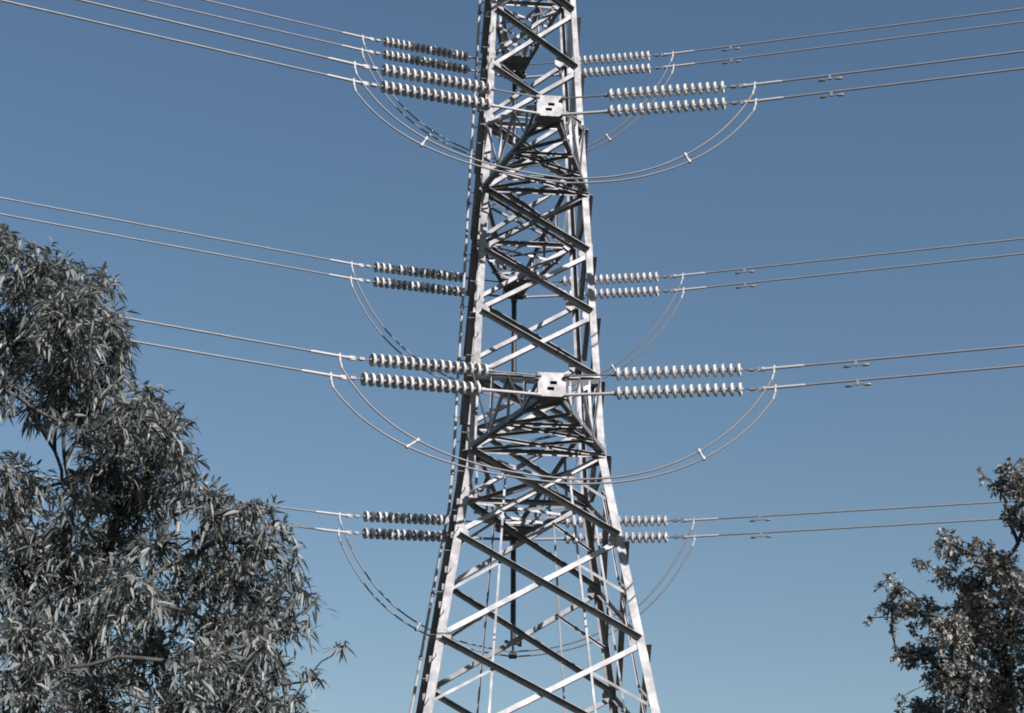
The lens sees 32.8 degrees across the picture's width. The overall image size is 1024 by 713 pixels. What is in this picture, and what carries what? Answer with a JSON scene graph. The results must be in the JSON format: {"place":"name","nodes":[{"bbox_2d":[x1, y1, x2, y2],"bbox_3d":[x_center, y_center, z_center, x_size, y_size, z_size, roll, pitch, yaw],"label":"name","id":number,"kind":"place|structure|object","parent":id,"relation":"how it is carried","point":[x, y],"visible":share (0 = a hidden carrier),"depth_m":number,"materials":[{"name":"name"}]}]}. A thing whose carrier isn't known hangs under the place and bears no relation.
{"place":"outdoors","nodes":[
{"label":"outdoors","id":0,"kind":"place"},
{"bbox_2d":[0,0,1023,712],"label":"sky","id":1,"kind":"structure","parent":0,"point":[96,119],"materials":[{"name":"blue"}]},
{"bbox_3d":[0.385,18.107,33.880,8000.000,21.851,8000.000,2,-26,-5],"label":"ground","id":2,"kind":"structure","parent":0,"visible":0},
{"bbox_2d":[0,223,356,712],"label":"broad crowned tree","id":3,"kind":"object","parent":2,"relation":"on","point":[67,327],"visible":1,"depth_m":9.80,"materials":[{"name":"green plant"}]},
{"bbox_2d":[409,0,659,712],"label":"lattice pylon","id":4,"kind":"object","parent":2,"relation":"on","point":[582,430],"visible":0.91,"depth_m":41.76,"materials":[{"name":"metal"}]},
{"bbox_2d":[347,511,484,525],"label":"insulator string","id":5,"kind":"object","parent":4,"relation":"attached to","point":[409,518],"visible":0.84,"depth_m":44.03,"materials":[{"name":"white ceramic"}]},
{"bbox_2d":[12,473,349,524],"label":"conductor","id":6,"kind":"object","parent":5,"relation":"attached to","point":[339,514],"visible":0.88,"depth_m":42.95,"materials":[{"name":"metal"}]},
{"bbox_2d":[346,528,504,541],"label":"insulator string","id":7,"kind":"object","parent":4,"relation":"attached to","point":[408,535],"visible":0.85,"depth_m":43.87,"materials":[{"name":"white ceramic"}]},
{"bbox_2d":[1,489,348,541],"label":"conductor","id":8,"kind":"object","parent":7,"relation":"attached to","point":[338,531],"visible":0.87,"depth_m":42.83,"materials":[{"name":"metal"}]},
{"bbox_2d":[359,262,499,282],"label":"insulator string","id":9,"kind":"object","parent":4,"relation":"attached to","point":[428,273],"visible":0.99,"depth_m":47.19,"materials":[{"name":"white ceramic"}]},
{"bbox_2d":[0,197,360,272],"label":"conductor","id":10,"kind":"object","parent":9,"relation":"attached to","point":[351,263],"visible":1,"depth_m":44.35,"materials":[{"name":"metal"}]},
{"bbox_2d":[358,277,500,296],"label":"insulator string","id":11,"kind":"object","parent":4,"relation":"attached to","point":[421,287],"visible":0.95,"depth_m":46.98,"materials":[{"name":"white ceramic"}]},
{"bbox_2d":[0,213,359,287],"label":"conductor","id":12,"kind":"object","parent":11,"relation":"attached to","point":[345,277],"visible":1,"depth_m":44.16,"materials":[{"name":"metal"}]},
{"bbox_2d":[369,50,503,77],"bbox_3d":[-2.112,-8.451,50.418,4.415,0.282,0.282,6,-25,-28],"label":"insulator string","id":13,"kind":"object","parent":4,"relation":"attached to","point":[423,61],"visible":0.99,"depth_m":50.20,"materials":[{"name":"white ceramic"}]},
{"bbox_2d":[144,0,370,57],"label":"conductor","id":14,"kind":"object","parent":13,"relation":"attached to","point":[362,50],"visible":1,"depth_m":48.04,"materials":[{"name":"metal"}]},
{"bbox_2d":[369,37,504,64],"bbox_3d":[-2.111,-8.852,50.610,4.415,0.282,0.282,6,-25,-28],"label":"insulator string","id":15,"kind":"object","parent":4,"relation":"attached to","point":[429,49],"visible":0.98,"depth_m":50.37,"materials":[{"name":"white ceramic"}]},
{"bbox_2d":[203,0,371,44],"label":"conductor","id":16,"kind":"object","parent":15,"relation":"attached to","point":[363,37],"visible":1,"depth_m":48.62,"materials":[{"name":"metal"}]},
{"bbox_2d":[340,372,541,396],"bbox_3d":[-1.413,0.611,35.938,4.585,0.282,0.282,6,-25,-28],"label":"insulator string","id":17,"kind":"object","parent":4,"relation":"attached to","point":[433,385],"visible":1,"depth_m":35.73,"materials":[{"name":"white ceramic"}]},
{"bbox_2d":[2,317,343,387],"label":"conductor","id":18,"kind":"object","parent":17,"relation":"attached to","point":[330,375],"visible":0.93,"depth_m":34.06,"materials":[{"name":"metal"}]},
{"bbox_2d":[341,368,771,479],"bbox_3d":[0.955,1.337,35.431,8.928,2.285,0.576,4,-26,-7],"label":"jumper cable","id":19,"kind":"object","parent":17,"relation":"hanging from","point":[448,454],"visible":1,"depth_m":35.13,"materials":[{"name":"metal"}]},
{"bbox_2d":[349,353,541,377],"bbox_3d":[-1.336,0.217,36.170,4.415,0.282,0.282,6,-25,-28],"label":"insulator string","id":20,"kind":"object","parent":4,"relation":"attached to","point":[447,366],"visible":1,"depth_m":35.96,"materials":[{"name":"white ceramic"}]},
{"bbox_2d":[5,297,351,367],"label":"conductor","id":21,"kind":"object","parent":20,"relation":"attached to","point":[339,355],"visible":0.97,"depth_m":34.24,"materials":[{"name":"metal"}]},
{"bbox_2d":[363,64,539,98],"bbox_3d":[-1.314,-6.175,39.236,4.415,0.282,0.282,6,-25,-28],"label":"insulator string","id":22,"kind":"object","parent":4,"relation":"attached to","point":[453,82],"visible":1,"depth_m":39.03,"materials":[{"name":"white ceramic"}]},
{"bbox_2d":[77,0,365,74],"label":"conductor","id":23,"kind":"object","parent":22,"relation":"attached to","point":[354,63],"visible":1,"depth_m":36.91,"materials":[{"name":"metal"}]},
{"bbox_2d":[365,80,539,114],"bbox_3d":[-1.315,-5.774,39.044,4.415,0.282,0.282,6,-25,-28],"label":"insulator string","id":24,"kind":"object","parent":4,"relation":"attached to","point":[446,97],"visible":1,"depth_m":38.86,"materials":[{"name":"white ceramic"}]},
{"bbox_2d":[0,0,364,91],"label":"conductor","id":25,"kind":"object","parent":24,"relation":"attached to","point":[353,81],"visible":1,"depth_m":36.31,"materials":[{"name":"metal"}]},
{"bbox_2d":[504,539,521,658],"bbox_3d":[0.028,6.180,44.602,0.439,3.120,0.260,2,-26,-5],"label":"jumper support post","id":26,"kind":"object","parent":4,"relation":"hanging from","point":[512,654],"visible":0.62,"depth_m":44.39,"materials":[{"name":"grey metal"}]},
{"bbox_2d":[340,542,692,656],"bbox_3d":[0.060,6.060,43.826,8.931,2.645,1.617,4,-26,-7],"label":"jumper cable","id":27,"kind":"object","parent":26,"relation":"attached to","point":[420,623],"visible":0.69,"depth_m":43.69,"materials":[{"name":"metal"}]},
{"bbox_2d":[341,525,691,651],"bbox_3d":[0.060,5.801,43.950,8.931,2.959,1.618,4,-26,-7],"label":"jumper cable","id":28,"kind":"object","parent":26,"relation":"attached to","point":[391,603],"visible":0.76,"depth_m":43.76,"materials":[{"name":"metal"}]},
{"bbox_2d":[506,296,521,389],"bbox_3d":[0.050,-0.212,47.669,0.439,3.120,0.260,2,-26,-5],"label":"jumper support post","id":29,"kind":"object","parent":4,"relation":"hanging from","point":[514,318],"visible":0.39,"depth_m":47.75,"materials":[{"name":"grey metal"}]},
{"bbox_2d":[352,288,681,399],"bbox_3d":[0.082,-0.336,46.894,8.931,2.651,1.617,4,-26,-7],"label":"jumper cable","id":30,"kind":"object","parent":29,"relation":"attached to","point":[612,366],"visible":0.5,"depth_m":46.76,"materials":[{"name":"metal"}]},
{"bbox_2d":[353,273,680,395],"bbox_3d":[0.083,-0.594,47.018,8.931,2.965,1.618,4,-26,-7],"label":"jumper cable","id":31,"kind":"object","parent":29,"relation":"attached to","point":[518,395],"visible":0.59,"depth_m":46.47,"materials":[{"name":"metal"}]},
{"bbox_2d":[512,83,521,161],"bbox_3d":[0.073,-6.821,50.839,0.439,3.120,0.260,2,-26,-5],"label":"jumper support post","id":32,"kind":"object","parent":4,"relation":"hanging from","point":[514,89],"visible":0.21,"depth_m":51.03,"materials":[{"name":"grey metal"}]},
{"bbox_2d":[363,58,671,167],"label":"jumper cable","id":33,"kind":"object","parent":32,"relation":"attached to","point":[433,131],"visible":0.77,"depth_m":49.55,"materials":[{"name":"metal"}]},
{"bbox_2d":[364,45,671,163],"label":"jumper cable","id":34,"kind":"object","parent":32,"relation":"attached to","point":[492,157],"visible":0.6,"depth_m":49.57,"materials":[{"name":"metal"}]},
{"bbox_2d":[523,64,665,78],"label":"insulator string","id":35,"kind":"object","parent":4,"relation":"attached to","point":[613,70],"visible":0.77,"depth_m":50.89,"materials":[{"name":"white ceramic"}]},
{"bbox_2d":[665,21,1023,73],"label":"conductor","id":36,"kind":"object","parent":35,"relation":"attached to","point":[687,64],"visible":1,"depth_m":49.75,"materials":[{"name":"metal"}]},
{"bbox_2d":[529,51,665,64],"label":"insulator string","id":37,"kind":"object","parent":4,"relation":"attached to","point":[618,57],"visible":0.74,"depth_m":51.07,"materials":[{"name":"white ceramic"}]},
{"bbox_2d":[664,8,1023,60],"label":"conductor","id":38,"kind":"object","parent":37,"relation":"attached to","point":[673,53],"visible":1,"depth_m":49.96,"materials":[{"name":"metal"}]},
{"bbox_2d":[523,286,675,300],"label":"insulator string","id":39,"kind":"object","parent":4,"relation":"attached to","point":[626,292],"visible":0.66,"depth_m":47.71,"materials":[{"name":"white ceramic"}]},
{"bbox_2d":[674,253,1023,297],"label":"conductor","id":40,"kind":"object","parent":39,"relation":"attached to","point":[683,289],"visible":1,"depth_m":46.69,"materials":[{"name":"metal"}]},
{"bbox_2d":[525,515,683,527],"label":"insulator string","id":41,"kind":"object","parent":4,"relation":"attached to","point":[625,521],"visible":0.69,"depth_m":44.78,"materials":[{"name":"white ceramic"}]},
{"bbox_2d":[683,500,1021,529],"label":"conductor","id":42,"kind":"object","parent":41,"relation":"attached to","point":[693,520],"visible":1,"depth_m":43.87,"materials":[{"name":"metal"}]},
{"bbox_2d":[532,532,685,543],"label":"insulator string","id":43,"kind":"object","parent":4,"relation":"attached to","point":[652,537],"visible":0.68,"depth_m":44.61,"materials":[{"name":"white ceramic"}]},
{"bbox_2d":[684,517,1020,545],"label":"conductor","id":44,"kind":"object","parent":43,"relation":"attached to","point":[693,536],"visible":1,"depth_m":43.72,"materials":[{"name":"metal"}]},
{"bbox_2d":[549,272,674,285],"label":"insulator string","id":45,"kind":"object","parent":4,"relation":"attached to","point":[618,278],"visible":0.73,"depth_m":47.89,"materials":[{"name":"white ceramic"}]},
{"bbox_2d":[673,238,1023,283],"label":"conductor","id":46,"kind":"object","parent":45,"relation":"attached to","point":[682,275],"visible":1,"depth_m":46.89,"materials":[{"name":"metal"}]},
{"bbox_2d":[561,97,744,116],"bbox_3d":[3.209,-5.649,39.688,4.245,0.282,0.282,-2,-26,12],"label":"insulator string","id":47,"kind":"object","parent":4,"relation":"attached to","point":[685,106],"visible":1,"depth_m":39.59,"materials":[{"name":"white ceramic"}]},
{"bbox_2d":[744,67,1023,110],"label":"conductor","id":48,"kind":"object","parent":47,"relation":"attached to","point":[755,100],"visible":1,"depth_m":38.77,"materials":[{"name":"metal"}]},
{"bbox_2d":[355,91,753,183],"bbox_3d":[0.976,-4.806,38.378,8.926,1.952,0.576,4,-26,-7],"label":"jumper cable","id":49,"kind":"object","parent":48,"relation":"hanging from","point":[688,161],"visible":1,"depth_m":38.13,"materials":[{"name":"metal"}]},
{"bbox_2d":[561,81,745,100],"bbox_3d":[3.210,-6.050,39.880,4.245,0.282,0.282,-2,-26,12],"label":"insulator string","id":50,"kind":"object","parent":4,"relation":"attached to","point":[662,91],"visible":1,"depth_m":39.76,"materials":[{"name":"white ceramic"}]},
{"bbox_2d":[743,50,1023,93],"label":"conductor","id":51,"kind":"object","parent":50,"relation":"attached to","point":[754,84],"visible":1,"depth_m":38.97,"materials":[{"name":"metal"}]},
{"bbox_2d":[356,74,752,178],"bbox_3d":[0.977,-5.056,38.498,8.928,2.285,0.576,4,-26,-7],"label":"jumper cable","id":52,"kind":"object","parent":51,"relation":"hanging from","point":[429,140],"visible":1,"depth_m":38.16,"materials":[{"name":"metal"}]},
{"bbox_2d":[564,383,763,399],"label":"insulator string","id":53,"kind":"object","parent":4,"relation":"attached to","point":[674,391],"visible":1,"depth_m":36.52,"materials":[{"name":"white ceramic"}]},
{"bbox_2d":[763,364,1023,398],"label":"conductor","id":54,"kind":"object","parent":53,"relation":"attached to","point":[775,387],"visible":1,"depth_m":35.75,"materials":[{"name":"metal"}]},
{"bbox_2d":[332,387,773,484],"bbox_3d":[0.878,1.568,35.273,9.085,1.951,0.570,4,-26,-7],"label":"jumper cable","id":55,"kind":"object","parent":54,"relation":"hanging from","point":[417,440],"visible":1,"depth_m":35.02,"materials":[{"name":"metal"}]},
{"bbox_2d":[564,363,763,380],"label":"insulator string","id":56,"kind":"object","parent":4,"relation":"attached to","point":[673,372],"visible":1,"depth_m":36.70,"materials":[{"name":"white ceramic"}]},
{"bbox_2d":[761,344,1023,379],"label":"conductor","id":57,"kind":"object","parent":56,"relation":"attached to","point":[773,368],"visible":1,"depth_m":35.94,"materials":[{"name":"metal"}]},
{"bbox_2d":[862,456,1023,712],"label":"leaved tree","id":58,"kind":"object","parent":2,"relation":"on","point":[958,635],"visible":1,"depth_m":14.26,"materials":[{"name":"green plant"}]}
]}

